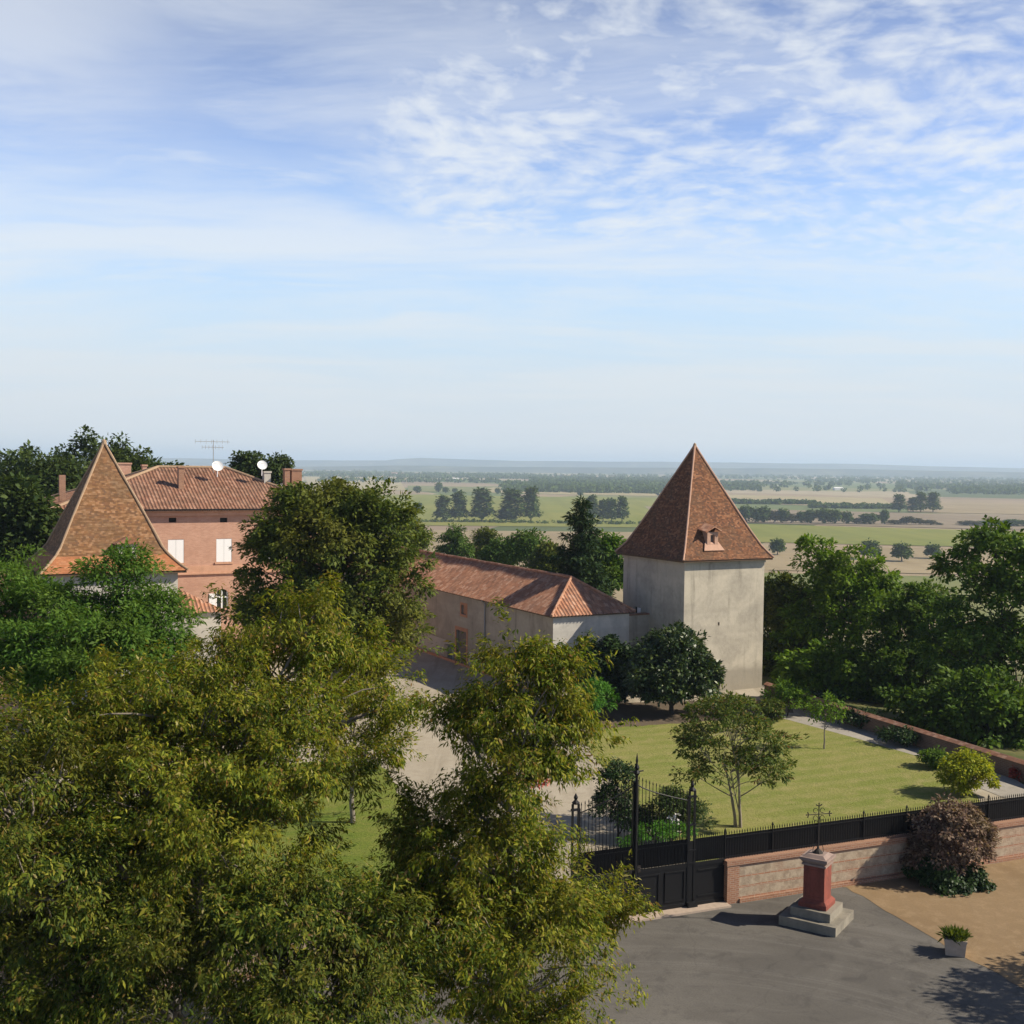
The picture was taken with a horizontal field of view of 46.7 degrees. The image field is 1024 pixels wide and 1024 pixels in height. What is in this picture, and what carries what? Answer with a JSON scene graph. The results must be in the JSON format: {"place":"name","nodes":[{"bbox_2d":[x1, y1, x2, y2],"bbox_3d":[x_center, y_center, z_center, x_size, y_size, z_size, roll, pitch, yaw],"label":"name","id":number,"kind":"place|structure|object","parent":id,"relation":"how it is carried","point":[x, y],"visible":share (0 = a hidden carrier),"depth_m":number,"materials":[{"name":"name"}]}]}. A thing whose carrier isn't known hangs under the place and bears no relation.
{"place":"outdoors","nodes":[
{"label":"outdoors","id":0,"kind":"place"},
{"bbox_2d":[31,759,408,945],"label":"lawn","id":1,"kind":"structure","parent":0,"point":[364,836],"depth_m":54.80,"materials":[{"name":"green plant"}]},
{"bbox_2d":[0,537,226,809],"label":"acacia tree","id":2,"kind":"object","parent":1,"relation":"on","point":[73,629],"visible":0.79,"depth_m":48.59,"materials":[{"name":"green plant"}]},
{"bbox_2d":[264,627,429,822],"bbox_3d":[-8.142,10.318,55.843,7.531,9.550,6.390,1,2,18],"label":"lawn tree","id":3,"kind":"object","parent":1,"relation":"on","point":[369,679],"visible":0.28,"depth_m":55.70,"materials":[{"name":"green plant"}]},
{"bbox_2d":[303,476,404,490],"bbox_3d":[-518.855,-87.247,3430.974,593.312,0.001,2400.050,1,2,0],"label":"field","id":4,"kind":"structure","parent":0,"point":[399,485],"depth_m":3248.10,"materials":[{"name":"plant"}]},
{"bbox_2d":[408,485,491,491],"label":"field","id":5,"kind":"structure","parent":0,"point":[431,488],"depth_m":2713.32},
{"bbox_2d":[333,494,656,526],"bbox_3d":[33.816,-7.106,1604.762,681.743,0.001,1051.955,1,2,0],"label":"field","id":6,"kind":"structure","parent":0,"point":[554,508],"depth_m":1451.35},
{"bbox_2d":[431,494,453,518],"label":"poplar tree","id":7,"kind":"object","parent":6,"relation":"on","point":[441,503],"visible":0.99,"depth_m":1160.43,"materials":[{"name":"green plant"}]},
{"bbox_2d":[450,490,468,520],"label":"poplar tree","id":8,"kind":"object","parent":6,"relation":"on","point":[459,500],"visible":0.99,"depth_m":1165.43,"materials":[{"name":"green plant"}]},
{"bbox_2d":[468,486,496,520],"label":"poplar tree","id":9,"kind":"object","parent":6,"relation":"on","point":[482,497],"visible":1,"depth_m":1168.86,"materials":[{"name":"green plant"}]},
{"bbox_2d":[496,487,526,518],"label":"poplar tree","id":10,"kind":"object","parent":6,"relation":"on","point":[512,496],"visible":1,"depth_m":1175.65,"materials":[{"name":"green plant"}]},
{"bbox_2d":[417,518,640,523],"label":"field edge scrub","id":11,"kind":"object","parent":6,"relation":"on","point":[521,521],"visible":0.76,"depth_m":1155.17,"materials":[{"name":"green plant"}]},
{"bbox_2d":[520,485,543,519],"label":"poplar tree","id":12,"kind":"object","parent":6,"relation":"on","point":[530,496],"visible":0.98,"depth_m":1182.60,"materials":[{"name":"green plant"}]},
{"bbox_2d":[585,494,600,518],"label":"poplar tree","id":13,"kind":"object","parent":6,"relation":"on","point":[591,498],"visible":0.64,"depth_m":1200.32,"materials":[{"name":"green plant"}]},
{"bbox_2d":[597,498,610,520],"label":"poplar tree","id":14,"kind":"object","parent":6,"relation":"on","point":[602,505],"visible":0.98,"depth_m":1203.41,"materials":[{"name":"green plant"}]},
{"bbox_2d":[605,497,618,520],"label":"poplar tree","id":15,"kind":"object","parent":6,"relation":"on","point":[612,503],"visible":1,"depth_m":1205.24,"materials":[{"name":"green plant"}]},
{"bbox_2d":[616,495,629,519],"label":"poplar tree","id":16,"kind":"object","parent":6,"relation":"on","point":[623,504],"visible":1,"depth_m":1208.50,"materials":[{"name":"green plant"}]},
{"bbox_2d":[1,641,1005,880],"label":"courtyard","id":17,"kind":"structure","parent":0,"point":[440,673],"depth_m":67.99,"materials":[{"name":"gravel"}]},
{"bbox_2d":[0,568,45,719],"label":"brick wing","id":18,"kind":"structure","parent":17,"relation":"on","point":[15,707],"depth_m":77.03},
{"bbox_2d":[0,470,63,567],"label":"oak tree","id":19,"kind":"object","parent":17,"relation":"on","point":[29,516],"visible":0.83,"depth_m":88.56,"materials":[{"name":"green plant"}]},
{"bbox_2d":[0,439,88,496],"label":"oak tree","id":20,"kind":"object","parent":17,"relation":"on","point":[47,472],"visible":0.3,"depth_m":122.48,"materials":[{"name":"green plant"}]},
{"bbox_2d":[25,439,188,708],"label":"pavilion","id":21,"kind":"structure","parent":17,"relation":"on","point":[103,509],"depth_m":80.01,"materials":[{"name":"tile"}]},
{"bbox_2d":[44,440,310,652],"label":"manor house","id":22,"kind":"structure","parent":17,"relation":"on","point":[195,514],"depth_m":101.66,"materials":[{"name":"pink brick"}]},
{"bbox_2d":[216,589,227,607],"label":"window","id":23,"kind":"structure","parent":22,"relation":"in","point":[225,591],"depth_m":101.85,"materials":[{"name":"white glass"}]},
{"bbox_2d":[178,588,224,665],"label":"annex","id":24,"kind":"object","parent":17,"relation":"on","point":[209,610],"visible":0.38,"depth_m":92.97,"materials":[{"name":"paint"}]},
{"bbox_2d":[0,879,561,1005],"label":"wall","id":25,"kind":"structure","parent":17,"relation":"on","point":[304,946],"depth_m":38.72,"materials":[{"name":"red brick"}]},
{"bbox_2d":[211,475,449,680],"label":"lime tree","id":26,"kind":"object","parent":17,"relation":"on","point":[360,524],"visible":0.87,"depth_m":72.27,"materials":[{"name":"green plant"}]},
{"bbox_2d":[341,546,635,694],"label":"barn","id":27,"kind":"structure","parent":17,"relation":"on","point":[559,606],"depth_m":95.95,"materials":[{"name":"brown tile"}]},
{"bbox_2d":[458,630,465,662],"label":"door","id":28,"kind":"structure","parent":27,"relation":"in","point":[462,636],"depth_m":101.63,"materials":[{"name":"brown wood"}]},
{"bbox_2d":[541,494,617,597],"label":"conifer","id":29,"kind":"object","parent":17,"relation":"on","point":[580,562],"visible":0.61,"depth_m":107.48,"materials":[{"name":"green plant"}]},
{"bbox_2d":[587,756,651,838],"bbox_3d":[4.863,13.187,53.945,3.037,4.266,2.191,1,2,0],"label":"gate shrub","id":30,"kind":"object","parent":17,"relation":"on","point":[615,773],"visible":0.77,"depth_m":53.65,"materials":[{"name":"green plant"}]},
{"bbox_2d":[629,612,648,647],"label":"link wall","id":31,"kind":"structure","parent":17,"relation":"on","point":[638,625],"depth_m":91.59,"materials":[{"name":"paint"}]},
{"bbox_2d":[616,818,700,846],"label":"border plants","id":32,"kind":"object","parent":17,"relation":"on","point":[666,830],"visible":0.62,"depth_m":51.58,"materials":[{"name":"green plant"}]},
{"bbox_2d":[591,700,793,728],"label":"garden bed","id":33,"kind":"object","parent":17,"relation":"on","point":[651,713],"visible":0.46,"depth_m":81.36,"materials":[{"name":"soil"}]},
{"bbox_2d":[574,677,621,719],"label":"round bush","id":34,"kind":"object","parent":33,"relation":"on","point":[601,690],"visible":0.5,"depth_m":78.53,"materials":[{"name":"green plant"}]},
{"bbox_2d":[566,634,634,702],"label":"ivy hedge","id":35,"kind":"object","parent":33,"relation":"on","point":[608,644],"visible":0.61,"depth_m":83.88,"materials":[{"name":"green plant"}]},
{"bbox_2d":[617,619,728,712],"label":"magnolia tree","id":36,"kind":"object","parent":33,"relation":"on","point":[676,664],"visible":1,"depth_m":79.95,"materials":[{"name":"green plant"}]},
{"bbox_2d":[758,676,813,715],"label":"border shrub","id":37,"kind":"object","parent":33,"relation":"on","point":[790,692],"visible":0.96,"depth_m":80.78,"materials":[{"name":"green plant"}]},
{"bbox_2d":[615,443,774,691],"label":"tower","id":38,"kind":"structure","parent":17,"relation":"on","point":[693,552],"depth_m":90.63,"materials":[{"name":"paint"}]},
{"bbox_2d":[833,706,884,728],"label":"border shrub","id":39,"kind":"object","parent":17,"relation":"on","point":[849,715],"visible":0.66,"depth_m":77.85,"materials":[{"name":"green plant"}]},
{"bbox_2d":[764,682,1023,782],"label":"garden wall","id":40,"kind":"structure","parent":17,"relation":"on","point":[1003,763],"depth_m":71.37,"materials":[{"name":"brick"}]},
{"bbox_2d":[874,725,922,746],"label":"border shrub","id":41,"kind":"object","parent":17,"relation":"on","point":[902,736],"visible":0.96,"depth_m":72.75,"materials":[{"name":"green plant"}]},
{"bbox_2d":[932,746,1000,796],"bbox_3d":[23.876,13.749,62.213,3.397,2.963,3.206,1,2,0],"label":"golden shrub","id":42,"kind":"object","parent":17,"relation":"on","point":[960,773],"visible":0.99,"depth_m":61.57,"materials":[{"name":"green plant"}]},
{"bbox_2d":[0,456,1023,471],"bbox_3d":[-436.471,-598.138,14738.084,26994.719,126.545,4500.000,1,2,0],"label":"hills","id":43,"kind":"structure","parent":0,"point":[406,462],"depth_m":13548.33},
{"bbox_2d":[0,0,1023,467],"label":"sky","id":44,"kind":"structure","parent":0,"point":[743,231],"materials":[{"name":"blue"}]},
{"bbox_2d":[12,466,1023,783],"bbox_3d":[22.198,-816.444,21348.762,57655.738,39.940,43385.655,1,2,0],"label":"ground","id":45,"kind":"structure","parent":0,"point":[872,490],"depth_m":2287.76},
{"bbox_2d":[0,443,41,480],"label":"oak tree","id":46,"kind":"object","parent":45,"relation":"on","point":[5,459],"visible":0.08,"depth_m":127.69,"materials":[{"name":"green plant"}]},
{"bbox_2d":[47,424,134,478],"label":"oak tree","id":47,"kind":"object","parent":45,"relation":"on","point":[84,447],"visible":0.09,"depth_m":137.26,"materials":[{"name":"green plant"}]},
{"bbox_2d":[85,431,162,472],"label":"oak tree","id":48,"kind":"object","parent":45,"relation":"on","point":[136,460],"visible":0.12,"depth_m":140.87,"materials":[{"name":"green plant"}]},
{"bbox_2d":[223,450,267,478],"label":"oak tree","id":49,"kind":"object","parent":45,"relation":"on","point":[247,462],"visible":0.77,"depth_m":133.92,"materials":[{"name":"green plant"}]},
{"bbox_2d":[253,451,295,486],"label":"oak tree","id":50,"kind":"object","parent":45,"relation":"on","point":[277,464],"visible":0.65,"depth_m":134.12,"materials":[{"name":"green plant"}]},
{"bbox_2d":[384,516,437,551],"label":"broadleaf tree","id":51,"kind":"object","parent":45,"relation":"on","point":[422,545],"visible":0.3,"depth_m":149.31,"materials":[{"name":"green plant"}]},
{"bbox_2d":[433,523,475,558],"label":"broadleaf tree","id":52,"kind":"object","parent":45,"relation":"on","point":[455,540],"visible":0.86,"depth_m":189.52,"materials":[{"name":"green plant"}]},
{"bbox_2d":[469,526,501,560],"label":"broadleaf tree","id":53,"kind":"object","parent":45,"relation":"on","point":[481,539],"visible":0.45,"depth_m":199.46,"materials":[{"name":"green plant"}]},
{"bbox_2d":[475,535,518,565],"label":"broadleaf tree","id":54,"kind":"object","parent":45,"relation":"on","point":[487,553],"visible":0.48,"depth_m":169.27,"materials":[{"name":"green plant"}]},
{"bbox_2d":[497,527,551,567],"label":"broadleaf tree","id":55,"kind":"object","parent":45,"relation":"on","point":[526,542],"visible":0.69,"depth_m":159.29,"materials":[{"name":"green plant"}]},
{"bbox_2d":[526,540,559,572],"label":"broadleaf tree","id":56,"kind":"object","parent":45,"relation":"on","point":[538,555],"visible":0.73,"depth_m":149.41,"materials":[{"name":"green plant"}]},
{"bbox_2d":[592,528,626,591],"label":"broadleaf tree","id":57,"kind":"object","parent":45,"relation":"on","point":[613,564],"visible":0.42,"depth_m":117.20,"materials":[{"name":"green plant"}]},
{"bbox_2d":[300,466,1023,493],"bbox_3d":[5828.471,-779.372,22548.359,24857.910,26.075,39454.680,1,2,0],"label":"wood","id":58,"kind":"object","parent":45,"relation":"on","point":[848,480],"visible":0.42,"depth_m":4838.47,"materials":[{"name":"green plant"}]},
{"bbox_2d":[396,472,1023,494],"bbox_3d":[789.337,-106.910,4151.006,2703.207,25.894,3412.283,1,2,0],"label":"wood","id":59,"kind":"object","parent":45,"relation":"on","point":[610,484],"visible":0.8,"depth_m":2982.42,"materials":[{"name":"green plant"}]},
{"bbox_2d":[762,568,824,677],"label":"tree","id":60,"kind":"object","parent":45,"relation":"on","point":[779,587],"visible":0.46,"depth_m":102.05,"materials":[{"name":"green plant"}]},
{"bbox_2d":[764,533,921,660],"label":"maple tree","id":61,"kind":"object","parent":45,"relation":"on","point":[830,591],"visible":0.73,"depth_m":98.70,"materials":[{"name":"green plant"}]},
{"bbox_2d":[769,637,925,704],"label":"maple tree","id":62,"kind":"object","parent":45,"relation":"on","point":[819,668],"visible":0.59,"depth_m":91.75,"materials":[{"name":"green plant"}]},
{"bbox_2d":[889,493,907,511],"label":"poplar tree","id":63,"kind":"object","parent":45,"relation":"on","point":[900,498],"visible":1,"depth_m":1575.70,"materials":[{"name":"green plant"}]},
{"bbox_2d":[835,576,1013,706],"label":"ash tree","id":64,"kind":"object","parent":45,"relation":"on","point":[906,610],"visible":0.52,"depth_m":90.52,"materials":[{"name":"green plant"}]},
{"bbox_2d":[881,663,1023,750],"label":"ash tree","id":65,"kind":"object","parent":45,"relation":"on","point":[966,707],"visible":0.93,"depth_m":75.54,"materials":[{"name":"green plant"}]},
{"bbox_2d":[894,514,1023,690],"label":"ash tree","id":66,"kind":"object","parent":45,"relation":"on","point":[998,643],"visible":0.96,"depth_m":81.23,"materials":[{"name":"green plant"}]},
{"bbox_2d":[12,464,1023,478],"bbox_3d":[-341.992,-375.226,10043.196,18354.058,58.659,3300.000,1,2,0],"label":"hills","id":67,"kind":"structure","parent":0,"point":[796,472],"depth_m":9049.53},
{"bbox_2d":[24,861,1023,1023],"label":"square","id":68,"kind":"structure","parent":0,"point":[753,962],"depth_m":39.71,"materials":[{"name":"asphalt"}]},
{"bbox_2d":[0,664,167,1019],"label":"chestnut tree","id":69,"kind":"object","parent":68,"relation":"on","point":[17,899],"visible":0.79,"depth_m":29.12,"materials":[{"name":"green plant"}]},
{"bbox_2d":[1,568,433,1023],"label":"chestnut tree","id":70,"kind":"object","parent":68,"relation":"on","point":[263,727],"visible":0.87,"depth_m":32.87,"materials":[{"name":"green plant"}]},
{"bbox_2d":[0,829,498,1023],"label":"chestnut tree","id":71,"kind":"object","parent":68,"relation":"on","point":[261,919],"visible":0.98,"depth_m":28.02,"materials":[{"name":"green plant"}]},
{"bbox_2d":[327,597,663,1023],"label":"chestnut tree","id":72,"kind":"object","parent":68,"relation":"on","point":[479,881],"visible":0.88,"depth_m":32.42,"materials":[{"name":"green plant"}]},
{"bbox_2d":[608,901,730,923],"bbox_3d":[4.571,15.265,44.558,8.200,0.090,0.700,0,2,-23],"label":"threshold","id":73,"kind":"object","parent":68,"relation":"on","point":[673,912],"visible":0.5,"depth_m":45.24,"materials":[{"name":"stone"}]},
{"bbox_2d":[570,755,724,922],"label":"gate","id":74,"kind":"structure","parent":73,"relation":"on","point":[689,882],"depth_m":45.16,"materials":[{"name":"black metal"}]},
{"bbox_2d":[779,803,853,937],"bbox_3d":[11.454,13.175,44.409,2.150,4.609,2.150,2,3,33],"label":"wayside cross","id":75,"kind":"object","parent":68,"relation":"on","point":[816,907],"visible":1,"depth_m":44.04,"materials":[{"name":"grey stone"}]},
{"bbox_2d":[720,817,1023,903],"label":"wall","id":76,"kind":"structure","parent":68,"relation":"on","point":[760,876],"depth_m":48.23,"materials":[{"name":"beige brick"}]},
{"bbox_2d":[724,794,1023,858],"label":"railing","id":77,"kind":"object","parent":76,"relation":"on","point":[772,840],"visible":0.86,"depth_m":48.45,"materials":[{"name":"black metal"}]},
{"bbox_2d":[935,924,973,957],"bbox_3d":[15.628,15.048,41.741,1.327,0.984,1.321,1,2,0],"label":"planter","id":78,"kind":"object","parent":68,"relation":"on","point":[955,939],"visible":1,"depth_m":41.48,"materials":[{"name":"concrete"}]},
{"bbox_2d":[334,530,770,601],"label":"field","id":79,"kind":"structure","parent":0,"point":[553,535],"depth_m":938.66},
{"bbox_2d":[484,487,659,495],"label":"field","id":80,"kind":"structure","parent":0,"point":[612,493],"depth_m":2387.96,"materials":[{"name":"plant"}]},
{"bbox_2d":[657,493,889,508],"bbox_3d":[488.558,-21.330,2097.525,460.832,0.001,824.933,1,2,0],"label":"field","id":81,"kind":"structure","parent":0,"point":[841,499],"depth_m":2195.88,"materials":[{"name":"soil"}]},
{"bbox_2d":[731,498,901,508],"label":"hedge line","id":82,"kind":"object","parent":81,"relation":"on","point":[819,504],"visible":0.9,"depth_m":1724.25,"materials":[{"name":"green plant"}]},
{"bbox_2d":[584,719,979,861],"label":"lawn","id":83,"kind":"structure","parent":0,"point":[841,775],"depth_m":64.67,"materials":[{"name":"green plant"}]},
{"bbox_2d":[625,782,717,841],"bbox_3d":[7.213,13.789,53.710,4.187,3.145,2.663,1,2,0],"label":"oleander shrub","id":84,"kind":"object","parent":83,"relation":"on","point":[704,810],"visible":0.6,"depth_m":53.31,"materials":[{"name":"green plant"}]},
{"bbox_2d":[667,682,809,827],"bbox_3d":[10.699,11.702,55.951,6.856,7.252,4.941,1,2,0],"label":"crape myrtle","id":85,"kind":"object","parent":83,"relation":"on","point":[695,739],"visible":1,"depth_m":55.58,"materials":[{"name":"green plant"}]},
{"bbox_2d":[752,695,787,721],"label":"border shrub","id":86,"kind":"object","parent":83,"relation":"on","point":[773,707],"visible":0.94,"depth_m":79.34,"materials":[{"name":"green plant"}]},
{"bbox_2d":[803,689,849,748],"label":"sapling","id":87,"kind":"object","parent":83,"relation":"on","point":[820,710],"visible":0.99,"depth_m":71.68,"materials":[{"name":"green plant"}]},
{"bbox_2d":[914,745,950,768],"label":"border shrub","id":88,"kind":"object","parent":83,"relation":"on","point":[932,757],"visible":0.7,"depth_m":67.34,"materials":[{"name":"green plant"}]},
{"bbox_2d":[809,689,845,703],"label":"border shrub","id":89,"kind":"object","parent":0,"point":[818,693],"visible":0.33,"depth_m":83.95,"materials":[{"name":"green plant"}]},
{"bbox_2d":[645,506,1023,529],"bbox_3d":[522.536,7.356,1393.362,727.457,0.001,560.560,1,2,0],"label":"field","id":90,"kind":"structure","parent":0,"point":[948,520],"depth_m":1336.28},
{"bbox_2d":[737,504,755,521],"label":"hedgerow tree","id":91,"kind":"object","parent":90,"relation":"on","point":[745,512],"visible":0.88,"depth_m":1221.10,"materials":[{"name":"green plant"}]},
{"bbox_2d":[815,507,833,522],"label":"hedgerow tree","id":92,"kind":"object","parent":90,"relation":"on","point":[822,513],"visible":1,"depth_m":1219.34,"materials":[{"name":"green plant"}]},
{"bbox_2d":[858,513,882,523],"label":"hedgerow tree","id":93,"kind":"object","parent":90,"relation":"on","point":[868,518],"visible":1,"depth_m":1218.68,"materials":[{"name":"green plant"}]},
{"bbox_2d":[748,524,1023,546],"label":"field","id":94,"kind":"structure","parent":0,"point":[846,535],"depth_m":1026.43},
{"bbox_2d":[764,546,1016,573],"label":"field","id":95,"kind":"structure","parent":0,"point":[919,561],"depth_m":731.08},
{"bbox_2d":[769,537,786,554],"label":"valley tree","id":96,"kind":"object","parent":95,"relation":"on","point":[777,545],"visible":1,"depth_m":772.81,"materials":[{"name":"green plant"}]},
{"bbox_2d":[858,538,881,556],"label":"valley tree","id":97,"kind":"object","parent":95,"relation":"on","point":[870,544],"visible":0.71,"depth_m":742.32,"materials":[{"name":"green plant"}]},
{"bbox_2d":[890,541,914,560],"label":"valley tree","id":98,"kind":"object","parent":95,"relation":"on","point":[899,550],"visible":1,"depth_m":729.96,"materials":[{"name":"green plant"}]},
{"bbox_2d":[923,542,942,557],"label":"valley tree","id":99,"kind":"object","parent":95,"relation":"on","point":[932,549],"visible":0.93,"depth_m":756.94,"materials":[{"name":"green plant"}]},
{"bbox_2d":[764,713,1023,797],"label":"garden path","id":100,"kind":"structure","parent":0,"point":[1010,786],"depth_m":73.24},
{"bbox_2d":[764,573,1023,623],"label":"field","id":101,"kind":"structure","parent":0,"point":[956,582],"depth_m":588.06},
{"bbox_2d":[845,858,1023,988],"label":"sandy ground","id":102,"kind":"structure","parent":0,"point":[992,922],"depth_m":45.73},
{"bbox_2d":[901,853,997,897],"bbox_3d":[17.896,14.895,48.725,3.682,1.704,3.343,1,2,0],"label":"ivy clump","id":103,"kind":"object","parent":102,"relation":"on","point":[945,881],"visible":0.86,"depth_m":48.08,"materials":[{"name":"green plant"}]},
{"bbox_2d":[899,792,1002,876],"bbox_3d":[18.159,13.687,49.246,4.082,3.995,3.585,-1,3,-37],"label":"smoke bush","id":104,"kind":"object","parent":102,"relation":"on","point":[951,837],"visible":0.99,"depth_m":48.52,"materials":[{"name":"brown plant"}]},
{"bbox_2d":[899,502,1023,513],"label":"field","id":105,"kind":"structure","parent":0,"point":[987,508],"depth_m":1746.85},
{"bbox_2d":[915,491,928,511],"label":"poplar tree","id":106,"kind":"object","parent":105,"relation":"on","point":[921,496],"visible":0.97,"depth_m":1585.91,"materials":[{"name":"green plant"}]},
{"bbox_2d":[923,491,943,511],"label":"poplar tree","id":107,"kind":"object","parent":105,"relation":"on","point":[934,501],"visible":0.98,"depth_m":1590.59,"materials":[{"name":"green plant"}]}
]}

